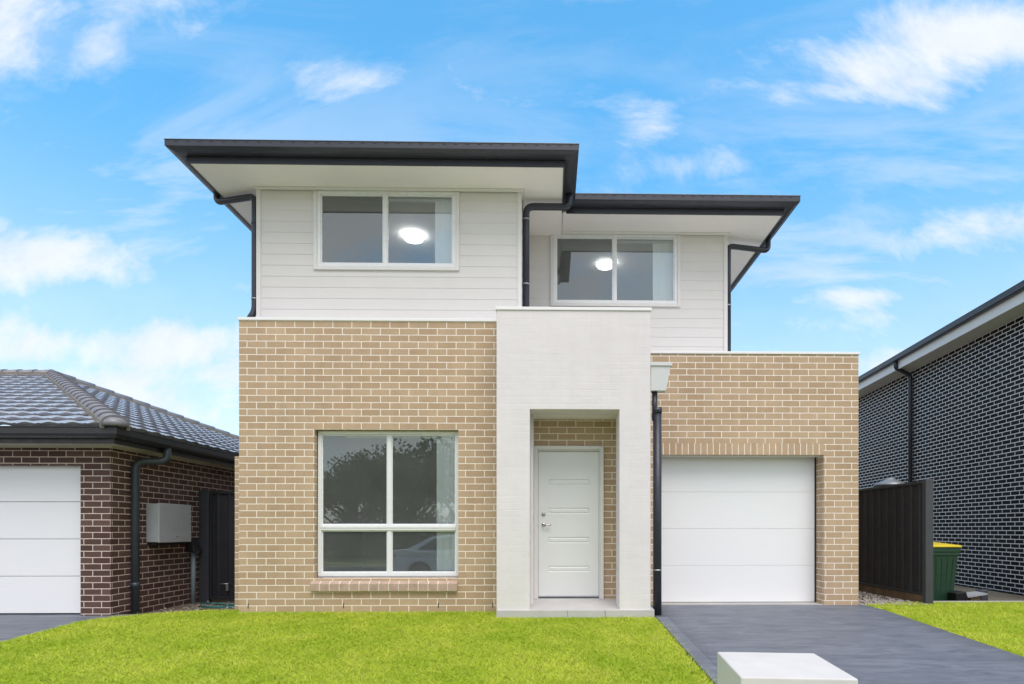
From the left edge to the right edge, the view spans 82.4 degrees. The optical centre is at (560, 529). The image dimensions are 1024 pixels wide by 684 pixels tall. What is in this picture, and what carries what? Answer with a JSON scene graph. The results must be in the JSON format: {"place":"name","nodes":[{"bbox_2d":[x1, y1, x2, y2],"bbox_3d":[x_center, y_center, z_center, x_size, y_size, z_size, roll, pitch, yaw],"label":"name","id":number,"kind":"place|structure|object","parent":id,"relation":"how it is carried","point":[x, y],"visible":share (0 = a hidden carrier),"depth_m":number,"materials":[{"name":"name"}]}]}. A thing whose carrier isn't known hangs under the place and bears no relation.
{"place":"outdoors","nodes":[
{"label":"outdoors","id":0,"kind":"place"},
{"bbox_2d":[0,614,142,642],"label":"neighbour driveway","id":1,"kind":"structure","parent":0,"point":[15,625],"depth_m":7.41,"materials":[{"name":"grey concrete"}]},
{"bbox_2d":[0,608,716,683],"bbox_3d":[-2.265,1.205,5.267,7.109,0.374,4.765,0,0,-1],"label":"lawn","id":2,"kind":"structure","parent":0,"point":[102,632],"depth_m":5.54,"materials":[{"name":"green plant"}]},
{"bbox_2d":[717,652,857,683],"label":"letterbox pillar","id":3,"kind":"structure","parent":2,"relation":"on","point":[766,668],"depth_m":2.66,"materials":[{"name":"white concrete"}]},
{"bbox_2d":[0,585,1023,614],"bbox_3d":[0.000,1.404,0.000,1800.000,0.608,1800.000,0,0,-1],"label":"ground","id":4,"kind":"structure","parent":0,"point":[997,596],"depth_m":10.20,"materials":[{"name":"grey concrete"}]},
{"bbox_2d":[0,369,238,615],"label":"brick bungalow","id":5,"kind":"object","parent":4,"relation":"on","point":[89,471],"visible":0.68,"depth_m":8.08,"materials":[{"name":"brick"}]},
{"bbox_2d":[0,466,80,612],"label":"garage door","id":6,"kind":"structure","parent":5,"relation":"in","point":[40,506],"depth_m":8.07,"materials":[{"name":"metal"}]},
{"bbox_2d":[146,503,190,544],"bbox_3d":[-6.078,-0.082,9.070,0.220,0.633,0.780,0,0,-1],"label":"meter box","id":7,"kind":"object","parent":5,"relation":"attached to","point":[168,524],"visible":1,"depth_m":8.89,"materials":[{"name":"metal"}]},
{"bbox_2d":[158,503,190,542],"bbox_3d":[-5.986,-0.100,9.072,0.035,0.596,0.780,0,0,-1],"label":"door","id":8,"kind":"structure","parent":7,"relation":"in","point":[174,520],"depth_m":9.04,"materials":[{"name":"metal"}]},
{"bbox_2d":[185,537,201,603],"bbox_3d":[-6.116,0.740,9.720,0.165,1.220,0.208,0,0,-1],"label":"service conduit","id":9,"kind":"object","parent":5,"relation":"attached to","point":[193,546],"visible":0.81,"depth_m":9.68,"materials":[{"name":"black metal"}]},
{"bbox_2d":[153,601,234,612],"bbox_3d":[-5.195,1.137,8.636,1.715,0.215,1.964,0,0,-1],"label":"rubble","id":10,"kind":"object","parent":4,"relation":"on","point":[189,609],"visible":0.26,"depth_m":8.87,"materials":[{"name":"grey gravel"}]},
{"bbox_2d":[199,490,234,602],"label":"metal gate","id":11,"kind":"structure","parent":4,"relation":"on","point":[217,544],"depth_m":9.89,"materials":[{"name":"metal"}]},
{"bbox_2d":[199,602,234,607],"bbox_3d":[-5.096,1.200,9.055,1.936,0.051,0.405,0,0,23],"label":"garden hose","id":12,"kind":"object","parent":4,"relation":"on","point":[230,605],"visible":0.38,"depth_m":9.09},
{"bbox_2d":[164,138,859,617],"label":"two storey house","id":13,"kind":"structure","parent":4,"relation":"on","point":[514,380],"depth_m":7.80,"materials":[{"name":"beige brick"}]},
{"bbox_2d":[313,190,458,270],"bbox_3d":[-2.349,-4.034,7.933,1.956,1.068,0.161,0,0,-1],"label":"window","id":14,"kind":"structure","parent":13,"relation":"in","point":[351,228],"depth_m":7.91,"materials":[{"name":"white metal"}]},
{"bbox_2d":[317,431,457,577],"bbox_3d":[-2.216,-0.325,7.566,1.821,1.893,0.162,0,0,-1],"label":"window","id":15,"kind":"structure","parent":13,"relation":"in","point":[446,527],"depth_m":7.51,"materials":[{"name":"white metal"}]},
{"bbox_2d":[403,230,423,243],"bbox_3d":[-2.289,-4.541,9.081,0.320,0.098,0.320,0,0,-1],"label":"ceiling light","id":16,"kind":"object","parent":13,"relation":"attached to","point":[413,236],"visible":1,"depth_m":9.00,"materials":[{"name":"white glass"}]},
{"bbox_2d":[539,451,598,596],"bbox_3d":[0.109,-0.073,7.775,0.804,1.945,0.100,0,0,-1],"label":"front door","id":17,"kind":"structure","parent":13,"relation":"in","point":[568,480],"depth_m":7.79,"materials":[{"name":"paint"}]},
{"bbox_2d":[550,234,680,306],"bbox_3d":[0.860,-4.054,9.190,2.036,1.128,0.163,0,0,-1],"label":"window","id":18,"kind":"structure","parent":13,"relation":"in","point":[583,267],"depth_m":9.16,"materials":[{"name":"white metal"}]},
{"bbox_2d":[662,455,821,601],"bbox_3d":[2.454,-0.010,8.178,2.452,2.080,0.248,0,0,-1],"label":"garage door","id":19,"kind":"structure","parent":13,"relation":"in","point":[736,528],"depth_m":8.24,"materials":[{"name":"metal"}]},
{"bbox_2d":[662,602,822,604],"bbox_3d":[2.398,1.064,8.158,2.480,0.072,0.290,0,0,-1],"label":"garage threshold","id":20,"kind":"object","parent":4,"relation":"on","point":[739,603],"visible":0.27,"depth_m":8.11,"materials":[{"name":"concrete"}]},
{"bbox_2d":[858,479,932,603],"bbox_3d":[5.123,0.270,11.031,0.110,1.960,5.720,0,0,-1],"label":"metal fence","id":21,"kind":"object","parent":4,"relation":"on","point":[895,541],"visible":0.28,"depth_m":8.93,"materials":[{"name":"black metal"}]},
{"bbox_2d":[858,280,1023,595],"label":"dark brick house","id":22,"kind":"structure","parent":4,"relation":"on","point":[943,408],"depth_m":12.86,"materials":[{"name":"brick"}]},
{"bbox_2d":[933,542,961,600],"bbox_3d":[5.995,0.698,9.481,0.577,1.004,0.723,0,0,-1],"label":"wheelie bin","id":23,"kind":"object","parent":4,"relation":"on","point":[945,556],"visible":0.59,"depth_m":9.18,"materials":[{"name":"green plastic"}]},
{"bbox_2d":[948,589,987,600],"bbox_3d":[6.374,1.066,9.083,0.596,0.268,0.333,0,0,-1],"label":"scrap box","id":24,"kind":"object","parent":4,"relation":"on","point":[975,595],"visible":0.52,"depth_m":9.02,"materials":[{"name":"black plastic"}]},
{"bbox_2d":[933,601,1023,602],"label":"concrete mowing strip","id":25,"kind":"object","parent":4,"relation":"on","point":[974,601],"depth_m":8.42,"materials":[{"name":"grey concrete"}]},
{"bbox_2d":[0,0,1023,435],"label":"sky","id":26,"kind":"structure","parent":0,"point":[897,126],"materials":[{"name":"blue"}]},
{"bbox_2d":[651,605,1023,683],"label":"driveway","id":27,"kind":"structure","parent":0,"point":[863,644],"depth_m":5.88,"materials":[{"name":"grey concrete"}]},
{"bbox_2d":[656,617,716,683],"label":"driveway border","id":28,"kind":"object","parent":27,"relation":"on","point":[705,662],"visible":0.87,"depth_m":5.55,"materials":[{"name":"grey concrete"}]},
{"bbox_2d":[873,477,903,486],"bbox_3d":[6.568,0.105,11.616,0.610,2.290,0.610,0,0,-1],"label":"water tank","id":29,"kind":"object","parent":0,"point":[889,481],"visible":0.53,"depth_m":11.48,"materials":[{"name":"metal"}]},
{"bbox_2d":[858,591,931,605],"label":"gravel","id":30,"kind":"structure","parent":0,"point":[863,599],"depth_m":8.58,"materials":[{"name":"grey gravel"}]},
{"bbox_2d":[864,600,1023,656],"bbox_3d":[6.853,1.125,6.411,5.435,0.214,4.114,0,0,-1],"label":"lawn","id":31,"kind":"structure","parent":0,"point":[999,607],"depth_m":7.09,"materials":[{"name":"green plant"}]}
]}

